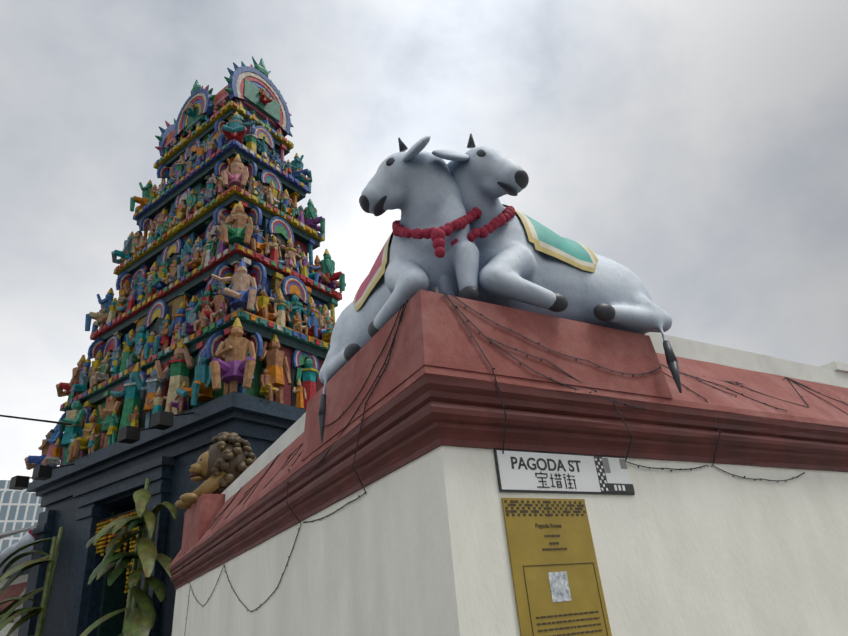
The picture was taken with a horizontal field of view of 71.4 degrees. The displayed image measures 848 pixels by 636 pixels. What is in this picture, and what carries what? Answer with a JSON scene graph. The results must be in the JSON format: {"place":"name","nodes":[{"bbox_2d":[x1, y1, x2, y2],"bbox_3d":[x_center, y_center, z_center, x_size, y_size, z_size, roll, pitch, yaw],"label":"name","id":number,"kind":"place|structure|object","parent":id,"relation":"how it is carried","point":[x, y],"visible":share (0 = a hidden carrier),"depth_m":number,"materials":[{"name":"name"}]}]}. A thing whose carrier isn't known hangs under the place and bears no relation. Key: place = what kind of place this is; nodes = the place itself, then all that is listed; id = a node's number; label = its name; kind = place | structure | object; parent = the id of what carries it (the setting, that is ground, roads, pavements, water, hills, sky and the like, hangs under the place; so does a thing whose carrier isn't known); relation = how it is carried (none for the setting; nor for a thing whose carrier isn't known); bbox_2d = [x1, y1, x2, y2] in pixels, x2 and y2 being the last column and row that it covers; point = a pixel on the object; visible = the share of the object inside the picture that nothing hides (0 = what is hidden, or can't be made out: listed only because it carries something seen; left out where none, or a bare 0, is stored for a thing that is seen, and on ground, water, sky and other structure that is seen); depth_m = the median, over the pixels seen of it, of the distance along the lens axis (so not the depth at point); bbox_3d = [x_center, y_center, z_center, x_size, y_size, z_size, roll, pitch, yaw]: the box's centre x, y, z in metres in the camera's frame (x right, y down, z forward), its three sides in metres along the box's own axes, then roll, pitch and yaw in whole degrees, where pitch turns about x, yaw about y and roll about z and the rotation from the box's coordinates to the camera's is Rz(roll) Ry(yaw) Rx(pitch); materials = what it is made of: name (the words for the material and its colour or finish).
{"place":"outdoors","nodes":[
{"label":"outdoors","id":0,"kind":"place"},
{"bbox_2d":[0,0,847,492],"label":"sky","id":1,"kind":"structure","parent":0,"point":[699,148],"materials":[{"name":"grey"}]},
{"bbox_2d":[602,458,626,472],"bbox_3d":[1.226,0.946,3.776,0.201,0.095,0.002,10,-31,-27],"label":"sign ornament shade","id":2,"kind":"object","parent":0,"point":[623,465],"visible":1,"depth_m":3.76,"materials":[{"name":"grey metal"}]},
{"label":"ground","id":3,"kind":"structure","parent":0,"visible":0},
{"bbox_2d":[0,574,27,635],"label":"boundary wall","id":4,"kind":"structure","parent":3,"relation":"on","point":[16,587],"depth_m":15.41,"materials":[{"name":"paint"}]},
{"bbox_2d":[0,531,34,578],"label":"canopy","id":5,"kind":"object","parent":4,"relation":"on","point":[27,538],"visible":0.31,"depth_m":16.01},
{"bbox_2d":[0,480,45,579],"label":"office block","id":6,"kind":"structure","parent":3,"relation":"on","point":[20,509],"depth_m":123.81,"materials":[{"name":"white glass"}]},
{"bbox_2d":[0,478,176,635],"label":"banana plants","id":7,"kind":"object","parent":3,"relation":"on","point":[139,620],"visible":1,"depth_m":11.51,"materials":[{"name":"green plant"}]},
{"bbox_2d":[0,56,345,635],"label":"temple tower","id":8,"kind":"structure","parent":3,"relation":"on","point":[214,320],"depth_m":15.33,"materials":[{"name":"paint"}]},
{"bbox_2d":[169,287,847,635],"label":"boundary wall","id":9,"kind":"structure","parent":3,"relation":"on","point":[412,541],"depth_m":3.96,"materials":[{"name":"paint"}]},
{"bbox_2d":[181,494,224,554],"bbox_3d":[-3.175,3.280,9.274,0.930,0.690,1.500,10,-31,-27],"label":"lion pedestal","id":10,"kind":"object","parent":9,"relation":"on","point":[201,513],"visible":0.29,"depth_m":8.69,"materials":[{"name":"red paint"}]},
{"bbox_2d":[175,432,257,508],"bbox_3d":[-2.946,2.532,9.846,2.100,1.220,1.028,10,-31,-27],"label":"lion","id":11,"kind":"object","parent":10,"relation":"on","point":[224,462],"visible":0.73,"depth_m":9.38},
{"bbox_2d":[301,289,672,460],"bbox_3d":[0.352,0.643,4.600,2.000,0.510,2.100,10,-31,-27],"label":"corner pedestal","id":12,"kind":"object","parent":9,"relation":"on","point":[432,330],"visible":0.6,"depth_m":3.79,"materials":[{"name":"red paint"}]},
{"bbox_2d":[318,137,478,442],"bbox_3d":[-0.172,-0.101,4.641,1.144,1.948,1.948,10,-31,-27],"label":"cow","id":13,"kind":"object","parent":12,"relation":"on","point":[421,190],"depth_m":4.17},
{"bbox_2d":[353,231,392,311],"bbox_3d":[-0.314,-0.420,4.753,0.349,0.696,0.662,10,-31,-27],"label":"saddle blanket","id":14,"kind":"object","parent":13,"relation":"attached to","point":[372,278],"visible":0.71,"depth_m":4.55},
{"bbox_2d":[403,135,430,160],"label":"cow left ears","id":15,"kind":"object","parent":13,"relation":"attached to","point":[416,148],"visible":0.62,"depth_m":4.04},
{"bbox_2d":[392,207,481,257],"bbox_3d":[0.104,-0.610,4.317,0.677,0.836,0.716,10,-31,-27],"label":"garland","id":16,"kind":"object","parent":13,"relation":"attached to","point":[437,235],"visible":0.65,"depth_m":3.95},
{"bbox_2d":[437,134,681,392],"bbox_3d":[0.941,-0.249,4.557,2.005,1.948,1.144,10,-31,-27],"label":"cow","id":17,"kind":"object","parent":12,"relation":"on","point":[517,270],"depth_m":4.24},
{"bbox_2d":[432,150,469,160],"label":"cow ears","id":18,"kind":"object","parent":17,"relation":"attached to","point":[451,155],"visible":0.46,"depth_m":4.14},
{"bbox_2d":[451,206,514,245],"bbox_3d":[0.355,-0.592,4.403,0.718,0.843,0.674,10,-31,-27],"label":"garland","id":19,"kind":"object","parent":17,"relation":"attached to","point":[502,219],"visible":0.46,"depth_m":4.09},
{"bbox_2d":[502,204,597,272],"bbox_3d":[0.968,-0.608,4.620,0.684,0.696,0.349,10,-31,-27],"label":"saddle blanket","id":20,"kind":"object","parent":17,"relation":"attached to","point":[544,239],"visible":0.94,"depth_m":4.42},
{"bbox_2d":[165,292,847,635],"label":"fairy lights","id":21,"kind":"object","parent":9,"relation":"on","point":[471,336],"visible":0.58,"depth_m":4.01,"materials":[{"name":"black metal"}]},
{"bbox_2d":[496,450,600,491],"bbox_3d":[0.748,0.914,3.501,0.747,0.220,0.012,10,-31,-27],"label":"sign plate","id":22,"kind":"object","parent":9,"relation":"attached to","point":[585,478],"visible":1,"depth_m":3.48,"materials":[{"name":"white metal"}]},
{"bbox_2d":[510,457,580,471],"bbox_3d":[0.734,0.872,3.507,0.534,0.072,0.004,10,-31,-27],"label":"sign text","id":23,"kind":"object","parent":22,"relation":"on","point":[538,466],"visible":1,"depth_m":3.49},
{"bbox_2d":[501,498,611,635],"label":"plaque","id":24,"kind":"object","parent":9,"relation":"attached to","point":[527,540],"visible":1,"depth_m":3.22,"materials":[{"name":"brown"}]},
{"bbox_2d":[535,523,561,528],"bbox_3d":[0.702,1.170,3.317,0.188,0.031,0.002,10,-31,-27],"label":"plaque title lettering","id":25,"kind":"object","parent":24,"relation":"on","point":[540,526],"visible":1,"depth_m":3.31},
{"bbox_2d":[504,500,607,635],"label":"plaque ink","id":26,"kind":"object","parent":24,"relation":"on","point":[545,508],"visible":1,"depth_m":3.26,"materials":[{"name":"black paint"}]},
{"bbox_2d":[548,571,571,601],"bbox_3d":[0.731,1.446,3.177,0.130,0.145,0.003,10,-31,-27],"label":"plaque picture","id":27,"kind":"object","parent":24,"relation":"on","point":[559,587],"visible":1,"depth_m":3.17},
{"bbox_2d":[494,448,634,494],"bbox_3d":[0.871,0.935,3.565,1.051,0.244,0.016,10,-31,-27],"label":"street sign","id":28,"kind":"object","parent":9,"relation":"attached to","point":[629,488],"visible":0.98,"depth_m":3.56,"materials":[{"name":"metal"}]},
{"bbox_2d":[595,457,630,490],"bbox_3d":[1.200,0.991,3.740,0.274,0.212,0.016,10,-31,-27],"label":"sign ornament","id":29,"kind":"object","parent":28,"relation":"attached to","point":[618,475],"visible":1,"depth_m":3.75,"materials":[{"name":"grey"}]},
{"bbox_2d":[820,361,847,372],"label":"roof","id":30,"kind":"structure","parent":9,"relation":"on","point":[838,366],"depth_m":6.30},
{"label":"road","id":31,"kind":"structure","parent":0,"visible":0},
{"bbox_2d":[0,525,36,538],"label":"roof edge","id":32,"kind":"object","parent":31,"relation":"on","point":[8,534],"visible":1,"depth_m":14.98,"materials":[{"name":"grey metal"}]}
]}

